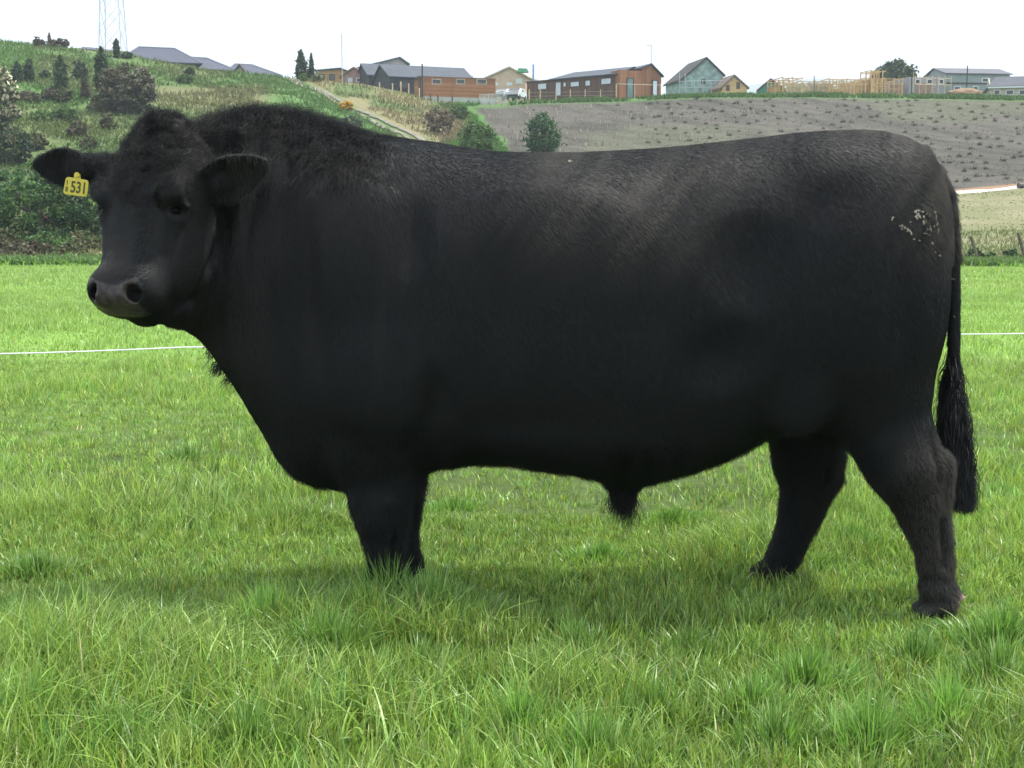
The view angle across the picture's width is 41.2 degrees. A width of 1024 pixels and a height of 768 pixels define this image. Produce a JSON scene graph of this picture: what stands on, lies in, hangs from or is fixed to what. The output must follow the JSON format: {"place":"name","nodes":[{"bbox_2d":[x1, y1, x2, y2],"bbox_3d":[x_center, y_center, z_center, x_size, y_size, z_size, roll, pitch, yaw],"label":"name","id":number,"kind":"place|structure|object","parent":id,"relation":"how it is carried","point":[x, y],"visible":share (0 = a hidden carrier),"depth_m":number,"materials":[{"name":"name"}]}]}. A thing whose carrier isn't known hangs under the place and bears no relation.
{"place":"outdoors","nodes":[
{"label":"outdoors","id":0,"kind":"place"},
{"bbox_2d":[285,77,410,138],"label":"track","id":1,"kind":"structure","parent":0,"point":[384,126],"depth_m":127.88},
{"bbox_2d":[291,78,425,140],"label":"track","id":2,"kind":"structure","parent":0,"point":[418,136],"depth_m":129.85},
{"bbox_2d":[0,444,1023,767],"bbox_3d":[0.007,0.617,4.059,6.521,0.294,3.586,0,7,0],"label":"pasture grass","id":3,"kind":"structure","parent":0,"point":[804,603],"depth_m":3.82,"materials":[{"name":"green plant"}]},
{"bbox_2d":[0,42,1023,767],"bbox_3d":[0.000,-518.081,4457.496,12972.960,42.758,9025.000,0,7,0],"label":"ground","id":4,"kind":"structure","parent":0,"point":[768,124],"depth_m":108.04,"materials":[{"name":"green plant"}]},
{"bbox_2d":[0,66,25,131],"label":"flowering bush","id":5,"kind":"object","parent":4,"relation":"on","point":[9,97],"visible":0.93,"depth_m":99.29,"materials":[{"name":"white plant"}]},
{"bbox_2d":[0,227,26,251],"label":"undergrowth clump","id":6,"kind":"object","parent":4,"relation":"on","point":[10,236],"visible":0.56,"depth_m":51.69,"materials":[{"name":"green plant"}]},
{"bbox_2d":[10,60,23,82],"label":"hillside shrub","id":7,"kind":"object","parent":4,"relation":"on","point":[16,72],"visible":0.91,"depth_m":122.11,"materials":[{"name":"green plant"}]},
{"bbox_2d":[0,125,34,163],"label":"dark shrub","id":8,"kind":"object","parent":4,"relation":"on","point":[18,143],"visible":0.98,"depth_m":89.04,"materials":[{"name":"green plant"}]},
{"bbox_2d":[0,239,52,255],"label":"undergrowth clump","id":9,"kind":"object","parent":4,"relation":"on","point":[30,248],"visible":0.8,"depth_m":48.40,"materials":[{"name":"brown plant"}]},
{"bbox_2d":[22,58,34,81],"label":"hillside shrub","id":10,"kind":"object","parent":4,"relation":"on","point":[28,71],"visible":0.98,"depth_m":122.94,"materials":[{"name":"green plant"}]},
{"bbox_2d":[18,89,41,101],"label":"hillside shrub","id":11,"kind":"object","parent":4,"relation":"on","point":[26,95],"visible":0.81,"depth_m":115.18,"materials":[{"name":"green plant"}]},
{"bbox_2d":[27,130,49,150],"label":"hillside shrub","id":12,"kind":"object","parent":4,"relation":"on","point":[40,141],"visible":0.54,"depth_m":94.56,"materials":[{"name":"green plant"}]},
{"bbox_2d":[30,110,52,120],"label":"hillside shrub","id":13,"kind":"object","parent":4,"relation":"on","point":[44,115],"visible":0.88,"depth_m":105.28,"materials":[{"name":"green plant"}]},
{"bbox_2d":[19,230,69,249],"bbox_3d":[-17.695,-5.302,51.705,2.133,1.100,2.109,0,7,0],"label":"undergrowth clump","id":14,"kind":"object","parent":4,"relation":"on","point":[39,237],"visible":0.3,"depth_m":51.48,"materials":[{"name":"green plant"}]},
{"bbox_2d":[38,69,51,78],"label":"hillside shrub","id":15,"kind":"object","parent":4,"relation":"on","point":[46,73],"visible":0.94,"depth_m":125.23,"materials":[{"name":"green plant"}]},
{"bbox_2d":[39,87,55,100],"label":"hillside shrub","id":16,"kind":"object","parent":4,"relation":"on","point":[47,93],"visible":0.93,"depth_m":116.46,"materials":[{"name":"green plant"}]},
{"bbox_2d":[0,157,99,239],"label":"hedge bush","id":17,"kind":"object","parent":4,"relation":"on","point":[34,208],"visible":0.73,"depth_m":58.51,"materials":[{"name":"green plant"}]},
{"bbox_2d":[0,254,101,265],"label":"weeds","id":18,"kind":"object","parent":4,"relation":"on","point":[19,259],"visible":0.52,"depth_m":42.04,"materials":[{"name":"green plant"}]},
{"bbox_2d":[51,54,71,89],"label":"hillside shrub","id":19,"kind":"object","parent":4,"relation":"on","point":[60,79],"visible":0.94,"depth_m":121.05,"materials":[{"name":"green plant"}]},
{"bbox_2d":[52,86,72,102],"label":"hillside shrub","id":20,"kind":"object","parent":4,"relation":"on","point":[67,94],"visible":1,"depth_m":115.84,"materials":[{"name":"green plant"}]},
{"bbox_2d":[50,106,78,122],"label":"hillside shrub","id":21,"kind":"object","parent":4,"relation":"on","point":[61,113],"visible":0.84,"depth_m":105.71,"materials":[{"name":"green plant"}]},
{"bbox_2d":[48,242,88,255],"bbox_3d":[-15.879,-4.653,48.768,1.635,0.846,1.603,0,7,0],"label":"undergrowth clump","id":22,"kind":"object","parent":4,"relation":"on","point":[75,248],"visible":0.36,"depth_m":48.49,"materials":[{"name":"green plant"}]},
{"bbox_2d":[50,143,96,232],"bbox_3d":[-19.852,-8.733,61.329,2.514,4.273,2.264,-3,7,-27],"label":"hedge bush","id":23,"kind":"object","parent":4,"relation":"on","point":[59,202],"visible":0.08,"depth_m":61.10,"materials":[{"name":"green plant"}]},
{"bbox_2d":[66,119,89,137],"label":"hillside shrub","id":24,"kind":"object","parent":4,"relation":"on","point":[77,127],"visible":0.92,"depth_m":98.96,"materials":[{"name":"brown plant"}]},
{"bbox_2d":[70,59,89,79],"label":"hillside shrub","id":25,"kind":"object","parent":4,"relation":"on","point":[78,71],"visible":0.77,"depth_m":128.06,"materials":[{"name":"green plant"}]},
{"bbox_2d":[62,230,101,251],"bbox_3d":[-16.181,-5.358,51.705,1.744,1.152,1.648,0,7,0],"label":"undergrowth clump","id":26,"kind":"object","parent":4,"relation":"on","point":[97,240],"visible":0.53,"depth_m":51.66,"materials":[{"name":"brown plant"}]},
{"bbox_2d":[78,68,91,98],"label":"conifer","id":27,"kind":"object","parent":4,"relation":"on","point":[84,89],"visible":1,"depth_m":117.34,"materials":[{"name":"green plant"}]},
{"bbox_2d":[71,196,101,235],"bbox_3d":[-18.207,-7.629,60.461,2.844,2.652,2.446,0,7,0],"label":"hedge bush","id":28,"kind":"object","parent":4,"relation":"on","point":[96,223],"visible":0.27,"depth_m":60.02,"materials":[{"name":"green plant"}]},
{"bbox_2d":[79,136,99,149],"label":"hillside shrub","id":29,"kind":"object","parent":4,"relation":"on","point":[86,140],"visible":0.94,"depth_m":95.45,"materials":[{"name":"green plant"}]},
{"bbox_2d":[87,93,112,112],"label":"hillside shrub","id":30,"kind":"object","parent":4,"relation":"on","point":[95,102],"visible":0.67,"depth_m":112.33,"materials":[{"name":"green plant"}]},
{"bbox_2d":[93,46,110,92],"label":"conifer","id":31,"kind":"object","parent":4,"relation":"on","point":[101,61],"visible":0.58,"depth_m":121.34,"materials":[{"name":"green plant"}]},
{"bbox_2d":[81,47,122,52],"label":"hip roofed house","id":32,"kind":"structure","parent":4,"relation":"on","point":[89,48],"depth_m":175.22,"materials":[{"name":"beige brick"}]},
{"bbox_2d":[99,111,118,128],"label":"hillside shrub","id":33,"kind":"object","parent":4,"relation":"on","point":[108,117],"visible":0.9,"depth_m":103.33,"materials":[{"name":"green plant"}]},
{"bbox_2d":[98,0,127,50],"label":"pylon","id":34,"kind":"object","parent":4,"relation":"on","point":[119,26],"visible":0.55,"depth_m":248.66,"materials":[{"name":"grey metal"}]},
{"bbox_2d":[112,38,120,57],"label":"conifer","id":35,"kind":"object","parent":4,"relation":"on","point":[116,49],"visible":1,"depth_m":143.73,"materials":[{"name":"green plant"}]},
{"bbox_2d":[92,62,159,114],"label":"flowering bush","id":36,"kind":"object","parent":4,"relation":"on","point":[115,84],"visible":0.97,"depth_m":111.19,"materials":[{"name":"green plant"}]},
{"bbox_2d":[121,51,132,58],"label":"dark shrub","id":37,"kind":"object","parent":4,"relation":"on","point":[128,54],"visible":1,"depth_m":144.62,"materials":[{"name":"green plant"}]},
{"bbox_2d":[130,46,202,68],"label":"hip roofed house","id":38,"kind":"structure","parent":4,"relation":"on","point":[172,55],"depth_m":160.29,"materials":[{"name":"beige brick"}]},
{"bbox_2d":[176,73,193,83],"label":"hillside shrub","id":39,"kind":"object","parent":4,"relation":"on","point":[185,78],"visible":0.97,"depth_m":135.32,"materials":[{"name":"green plant"}]},
{"bbox_2d":[183,67,196,75],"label":"hillside shrub","id":40,"kind":"object","parent":4,"relation":"on","point":[190,70],"visible":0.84,"depth_m":141.43,"materials":[{"name":"green plant"}]},
{"bbox_2d":[0,38,402,230],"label":"rough grass","id":41,"kind":"structure","parent":4,"relation":"on","point":[54,124],"depth_m":128.69,"materials":[{"name":"green plant"}]},
{"bbox_2d":[192,56,233,71],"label":"hip roofed house","id":42,"kind":"structure","parent":4,"relation":"on","point":[209,63],"depth_m":168.19,"materials":[{"name":"beige brick"}]},
{"bbox_2d":[233,64,249,73],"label":"cream gable","id":43,"kind":"structure","parent":4,"relation":"on","point":[241,67],"depth_m":154.91,"materials":[{"name":"beige brick"}]},
{"bbox_2d":[230,63,282,76],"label":"hip roofed house","id":44,"kind":"structure","parent":4,"relation":"on","point":[252,68],"depth_m":174.47,"materials":[{"name":"beige brick"}]},
{"bbox_2d":[294,49,309,78],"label":"conifer","id":45,"kind":"object","parent":4,"relation":"on","point":[301,66],"visible":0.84,"depth_m":147.22,"materials":[{"name":"green plant"}]},
{"bbox_2d":[298,73,308,80],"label":"bush","id":46,"kind":"object","parent":4,"relation":"on","point":[302,77],"visible":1,"depth_m":145.98,"materials":[{"name":"green plant"}]},
{"bbox_2d":[307,52,315,80],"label":"conifer","id":47,"kind":"object","parent":4,"relation":"on","point":[311,70],"visible":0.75,"depth_m":147.83,"materials":[{"name":"green plant"}]},
{"bbox_2d":[311,72,323,81],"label":"bush","id":48,"kind":"object","parent":4,"relation":"on","point":[315,77],"visible":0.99,"depth_m":145.94,"materials":[{"name":"green plant"}]},
{"bbox_2d":[315,68,346,82],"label":"house","id":49,"kind":"structure","parent":4,"relation":"on","point":[332,74],"depth_m":180.46,"materials":[{"name":"wood"}]},
{"bbox_2d":[338,101,353,109],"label":"broom bush","id":50,"kind":"object","parent":4,"relation":"on","point":[347,105],"visible":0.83,"depth_m":131.50,"materials":[{"name":"yellow plant"}]},
{"bbox_2d":[339,67,359,82],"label":"house","id":51,"kind":"structure","parent":4,"relation":"on","point":[351,75],"depth_m":174.64,"materials":[{"name":"pink brick"}]},
{"bbox_2d":[343,115,362,127],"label":"dark shrub","id":52,"kind":"object","parent":4,"relation":"on","point":[358,122],"visible":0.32,"depth_m":121.47,"materials":[{"name":"green plant"}]},
{"bbox_2d":[358,63,388,85],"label":"slate roofed barn","id":53,"kind":"structure","parent":4,"relation":"on","point":[367,71],"depth_m":171.87,"materials":[{"name":"grey stone"}]},
{"bbox_2d":[356,57,409,68],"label":"house","id":54,"kind":"structure","parent":4,"relation":"on","point":[397,61],"depth_m":193.11,"materials":[{"name":"stone"}]},
{"bbox_2d":[306,78,460,142],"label":"rough grass","id":55,"kind":"structure","parent":4,"relation":"on","point":[406,111],"depth_m":139.99,"materials":[{"name":"beige plant"}]},
{"bbox_2d":[371,64,472,94],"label":"slate roofed barn","id":56,"kind":"structure","parent":4,"relation":"on","point":[386,76],"depth_m":165.59,"materials":[{"name":"grey metal"}]},
{"bbox_2d":[398,82,407,91],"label":"window","id":57,"kind":"structure","parent":56,"relation":"in","point":[404,85],"depth_m":163.63,"materials":[{"name":"grey glass"}]},
{"bbox_2d":[421,106,455,133],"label":"brown bush","id":58,"kind":"object","parent":4,"relation":"on","point":[434,124],"visible":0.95,"depth_m":126.41,"materials":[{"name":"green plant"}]},
{"bbox_2d":[413,76,495,104],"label":"timber cabin","id":59,"kind":"object","parent":4,"relation":"on","point":[458,89],"visible":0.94,"depth_m":156.44,"materials":[{"name":"brown wood"}]},
{"bbox_2d":[447,104,469,119],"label":"green thicket","id":60,"kind":"object","parent":4,"relation":"on","point":[460,110],"visible":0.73,"depth_m":135.50,"materials":[{"name":"green plant"}]},
{"bbox_2d":[440,99,510,151],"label":"weeds","id":61,"kind":"object","parent":4,"relation":"on","point":[499,145],"visible":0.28,"depth_m":128.61,"materials":[{"name":"green plant"}]},
{"bbox_2d":[454,118,498,149],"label":"green thicket","id":62,"kind":"object","parent":4,"relation":"on","point":[484,134],"visible":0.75,"depth_m":112.34,"materials":[{"name":"green plant"}]},
{"bbox_2d":[479,93,506,102],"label":"fence","id":63,"kind":"object","parent":4,"relation":"on","point":[496,97],"visible":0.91,"depth_m":148.90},
{"bbox_2d":[495,89,515,100],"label":"white car","id":64,"kind":"object","parent":4,"relation":"on","point":[501,91],"visible":0.31,"depth_m":180.05,"materials":[{"name":"paint"}]},
{"bbox_2d":[29,99,987,619],"bbox_3d":[0.015,-0.055,4.290,2.862,1.587,0.894,0,7,0],"label":"bull","id":65,"kind":"object","parent":4,"relation":"on","point":[381,327],"visible":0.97,"depth_m":3.97,"materials":[{"name":"black"}]},
{"bbox_2d":[484,66,537,103],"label":"timber house","id":66,"kind":"structure","parent":4,"relation":"on","point":[509,77],"depth_m":193.34,"materials":[{"name":"beige wood"}]},
{"bbox_2d":[0,221,1023,266],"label":"rough grass","id":67,"kind":"structure","parent":4,"relation":"on","point":[1011,239],"depth_m":55.44,"materials":[{"name":"plant"}]},
{"bbox_2d":[0,333,1023,353],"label":"electric fence","id":68,"kind":"object","parent":4,"relation":"on","point":[204,347],"visible":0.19,"depth_m":8.20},
{"bbox_2d":[505,88,526,99],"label":"truck","id":69,"kind":"object","parent":4,"relation":"on","point":[518,93],"visible":0.8,"depth_m":176.02,"materials":[{"name":"paint"}]},
{"bbox_2d":[520,109,567,151],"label":"bank tree","id":70,"kind":"object","parent":4,"relation":"on","point":[538,142],"visible":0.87,"depth_m":109.76,"materials":[{"name":"green plant"}]},
{"bbox_2d":[526,63,663,100],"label":"timber cabin","id":71,"kind":"object","parent":4,"relation":"on","point":[624,79],"visible":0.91,"depth_m":151.38,"materials":[{"name":"wood"}]},
{"bbox_2d":[537,82,546,89],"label":"window","id":72,"kind":"structure","parent":71,"relation":"in","point":[543,86],"depth_m":156.60,"materials":[{"name":"white glass"}]},
{"bbox_2d":[555,81,560,95],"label":"door","id":73,"kind":"structure","parent":71,"relation":"in","point":[557,84],"depth_m":155.11,"materials":[{"name":"white glass"}]},
{"bbox_2d":[570,81,579,86],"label":"window","id":74,"kind":"structure","parent":71,"relation":"in","point":[572,83],"depth_m":153.53,"materials":[{"name":"white glass"}]},
{"bbox_2d":[601,77,610,84],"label":"window","id":75,"kind":"structure","parent":71,"relation":"in","point":[604,81],"depth_m":150.76,"materials":[{"name":"white glass"}]},
{"bbox_2d":[626,78,633,97],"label":"glass door","id":76,"kind":"structure","parent":71,"relation":"in","point":[630,88],"depth_m":149.57,"materials":[{"name":"grey glass"}]},
{"bbox_2d":[652,80,657,94],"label":"glass door","id":77,"kind":"structure","parent":71,"relation":"in","point":[654,82],"depth_m":150.71,"materials":[{"name":"white glass"}]},
{"bbox_2d":[663,57,724,93],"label":"unfinished house","id":78,"kind":"structure","parent":4,"relation":"on","point":[705,74],"depth_m":168.79,"materials":[{"name":"teal wood"}]},
{"bbox_2d":[708,74,748,93],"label":"unfinished house","id":79,"kind":"structure","parent":4,"relation":"on","point":[734,83],"depth_m":164.98,"materials":[{"name":"beige wood"}]},
{"bbox_2d":[508,91,1023,104],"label":"weeds","id":80,"kind":"object","parent":4,"relation":"on","point":[832,94],"visible":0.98,"depth_m":145.49,"materials":[{"name":"green plant"}]},
{"bbox_2d":[518,100,1023,184],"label":"mulch litter","id":81,"kind":"object","parent":4,"relation":"on","point":[802,124],"visible":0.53,"depth_m":129.29,"materials":[{"name":"grey soil"}]},
{"bbox_2d":[756,78,785,92],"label":"teal gable","id":82,"kind":"structure","parent":4,"relation":"on","point":[762,88],"depth_m":172.82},
{"bbox_2d":[767,77,803,92],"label":"timber frame house","id":83,"kind":"structure","parent":4,"relation":"on","point":[775,88],"depth_m":169.55,"materials":[{"name":"beige wood"}]},
{"bbox_2d":[786,84,803,92],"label":"stacked board","id":84,"kind":"object","parent":4,"relation":"on","point":[789,89],"visible":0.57,"depth_m":166.49,"materials":[{"name":"beige wood"}]},
{"bbox_2d":[790,80,830,92],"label":"timber frame house","id":85,"kind":"structure","parent":4,"relation":"on","point":[805,87],"depth_m":163.40,"materials":[{"name":"beige wood"}]},
{"bbox_2d":[808,83,827,92],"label":"stacked board","id":86,"kind":"object","parent":4,"relation":"on","point":[817,87],"visible":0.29,"depth_m":166.60,"materials":[{"name":"brown wood"}]},
{"bbox_2d":[815,78,867,94],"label":"timber frame house","id":87,"kind":"structure","parent":4,"relation":"on","point":[832,87],"depth_m":162.43,"materials":[{"name":"beige wood"}]},
{"bbox_2d":[859,70,886,92],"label":"timber tower","id":88,"kind":"structure","parent":4,"relation":"on","point":[874,86],"depth_m":164.40,"materials":[{"name":"beige wood"}]},
{"bbox_2d":[851,77,903,94],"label":"timber frame house","id":89,"kind":"structure","parent":4,"relation":"on","point":[889,84],"depth_m":165.39,"materials":[{"name":"beige wood"}]},
{"bbox_2d":[869,57,918,92],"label":"round tree","id":90,"kind":"object","parent":4,"relation":"on","point":[896,69],"visible":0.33,"depth_m":180.03,"materials":[{"name":"green plant"}]},
{"bbox_2d":[890,83,901,93],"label":"stacked board","id":91,"kind":"object","parent":4,"relation":"on","point":[896,89],"visible":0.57,"depth_m":166.91,"materials":[{"name":"beige wood"}]},
{"bbox_2d":[886,72,951,95],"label":"block house","id":92,"kind":"structure","parent":4,"relation":"on","point":[924,85],"depth_m":167.25,"materials":[{"name":"grey concrete"}]},
{"bbox_2d":[947,88,982,94],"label":"soil heap","id":93,"kind":"object","parent":4,"relation":"on","point":[965,91],"visible":0.86,"depth_m":152.12,"materials":[{"name":"brown soil"}]},
{"bbox_2d":[923,68,1012,93],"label":"green house","id":94,"kind":"structure","parent":4,"relation":"on","point":[977,79],"depth_m":169.32,"materials":[{"name":"white paint"}]},
{"bbox_2d":[969,236,977,255],"bbox_3d":[14.829,-4.437,43.780,0.321,0.658,0.110,0,7,0],"label":"fence post","id":95,"kind":"object","parent":4,"relation":"on","point":[973,245],"visible":1,"depth_m":43.74,"materials":[{"name":"grey wood"}]},
{"bbox_2d":[964,248,985,257],"bbox_3d":[15.182,-4.131,44.803,0.856,0.719,0.792,0,7,0],"label":"edge shrub","id":96,"kind":"object","parent":4,"relation":"on","point":[970,251],"visible":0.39,"depth_m":44.76,"materials":[{"name":"green plant"}]},
{"bbox_2d":[961,253,1023,266],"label":"weeds","id":97,"kind":"object","parent":4,"relation":"on","point":[989,261],"visible":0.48,"depth_m":42.08,"materials":[{"name":"green plant"}]},
{"bbox_2d":[983,76,1023,96],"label":"house","id":98,"kind":"structure","parent":4,"relation":"on","point":[1012,86],"depth_m":157.01,"materials":[{"name":"white paint"}]},
{"bbox_2d":[1002,248,1018,255],"bbox_3d":[16.431,-4.152,44.841,0.635,0.684,0.792,3,7,26],"label":"edge shrub","id":99,"kind":"object","parent":4,"relation":"on","point":[1011,252],"visible":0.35,"depth_m":44.71,"materials":[{"name":"green plant"}]},
{"bbox_2d":[1017,232,1023,257],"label":"fence post","id":100,"kind":"object","parent":4,"relation":"on","point":[1020,241],"visible":1,"depth_m":43.73,"materials":[{"name":"grey wood"}]},
{"bbox_2d":[0,352,1023,519],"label":"pasture grass","id":101,"kind":"structure","parent":0,"point":[121,380],"depth_m":7.47,"materials":[{"name":"green plant"}]},
{"bbox_2d":[0,286,1023,364],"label":"pasture grass","id":102,"kind":"structure","parent":0,"point":[48,316],"depth_m":15.76,"materials":[{"name":"green plant"}]},
{"bbox_2d":[0,263,1023,289],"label":"pasture grass","id":103,"kind":"structure","parent":0,"point":[29,277],"depth_m":31.60,"materials":[{"name":"green plant"}]},
{"bbox_2d":[0,0,1023,94],"label":"sky","id":104,"kind":"structure","parent":0,"point":[755,41],"materials":[{"name":"white"}]},
{"bbox_2d":[747,79,855,92],"bbox_3d":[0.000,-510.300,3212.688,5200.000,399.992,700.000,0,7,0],"label":"hills","id":105,"kind":"structure","parent":0,"point":[753,88],"depth_m":3136.60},
{"bbox_2d":[956,186,1018,193],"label":"path","id":106,"kind":"structure","parent":0,"point":[986,190],"depth_m":93.56,"materials":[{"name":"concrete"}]},
{"bbox_2d":[957,190,1023,245],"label":"rough grass","id":107,"kind":"structure","parent":0,"point":[995,211],"depth_m":80.09,"materials":[{"name":"beige plant"}]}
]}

